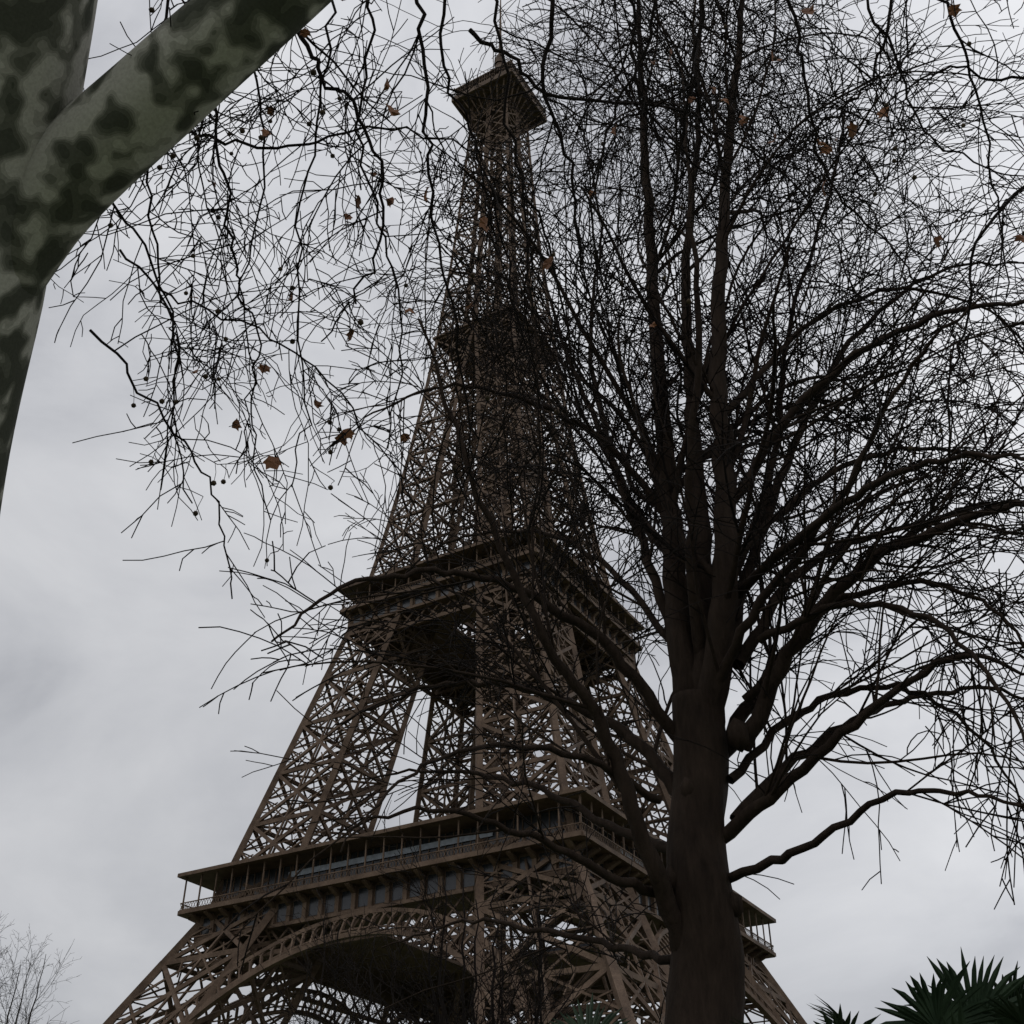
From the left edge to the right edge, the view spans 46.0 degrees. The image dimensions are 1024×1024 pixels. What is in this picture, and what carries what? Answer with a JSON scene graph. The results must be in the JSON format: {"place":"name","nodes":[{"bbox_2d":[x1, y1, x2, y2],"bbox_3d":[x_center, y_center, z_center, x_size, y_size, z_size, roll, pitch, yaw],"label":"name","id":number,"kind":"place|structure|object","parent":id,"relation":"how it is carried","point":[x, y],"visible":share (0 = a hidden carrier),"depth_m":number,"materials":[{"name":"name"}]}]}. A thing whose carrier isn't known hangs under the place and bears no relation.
{"place":"outdoors","nodes":[
{"label":"outdoors","id":0,"kind":"place"},
{"bbox_2d":[0,0,1023,1023],"label":"sky","id":1,"kind":"structure","parent":0,"point":[116,784],"materials":[{"name":"grey"}]},
{"label":"ground","id":2,"kind":"structure","parent":0,"visible":0},
{"bbox_2d":[0,915,81,1023],"bbox_3d":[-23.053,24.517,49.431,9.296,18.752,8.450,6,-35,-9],"label":"tree","id":3,"kind":"object","parent":2,"relation":"on","point":[20,1005],"visible":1,"depth_m":52.94,"materials":[{"name":"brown plant"}]},
{"bbox_2d":[244,882,439,1023],"bbox_3d":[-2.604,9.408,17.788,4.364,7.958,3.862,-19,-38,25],"label":"tree","id":4,"kind":"object","parent":2,"relation":"on","point":[335,972],"visible":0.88,"depth_m":18.91,"materials":[{"name":"black plant"}]},
{"bbox_2d":[103,0,806,1023],"bbox_3d":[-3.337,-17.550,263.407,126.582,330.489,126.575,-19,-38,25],"label":"eiffel tower","id":5,"kind":"structure","parent":2,"relation":"on","point":[349,878],"depth_m":199.97,"materials":[{"name":"metal"}]},
{"bbox_2d":[301,802,621,1023],"bbox_3d":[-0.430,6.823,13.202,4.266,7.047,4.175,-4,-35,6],"label":"tree","id":6,"kind":"object","parent":2,"relation":"on","point":[538,1005],"visible":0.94,"depth_m":14.11,"materials":[{"name":"black plant"}]},
{"bbox_2d":[0,0,1023,617],"bbox_3d":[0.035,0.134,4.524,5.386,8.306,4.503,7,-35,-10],"label":"plane tree","id":7,"kind":"object","parent":2,"relation":"on","point":[76,160],"visible":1,"depth_m":4.98,"materials":[{"name":"black plant"}]},
{"bbox_2d":[198,0,1023,1023],"bbox_3d":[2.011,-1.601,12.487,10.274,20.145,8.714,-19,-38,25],"label":"bare lime tree","id":8,"kind":"object","parent":2,"relation":"on","point":[700,596],"visible":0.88,"depth_m":10.20,"materials":[{"name":"brown plant"}]},
{"bbox_2d":[549,949,1023,1023],"bbox_3d":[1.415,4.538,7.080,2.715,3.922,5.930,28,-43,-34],"label":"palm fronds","id":9,"kind":"object","parent":2,"relation":"on","point":[978,1001],"visible":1,"depth_m":6.67,"materials":[{"name":"green plant"}]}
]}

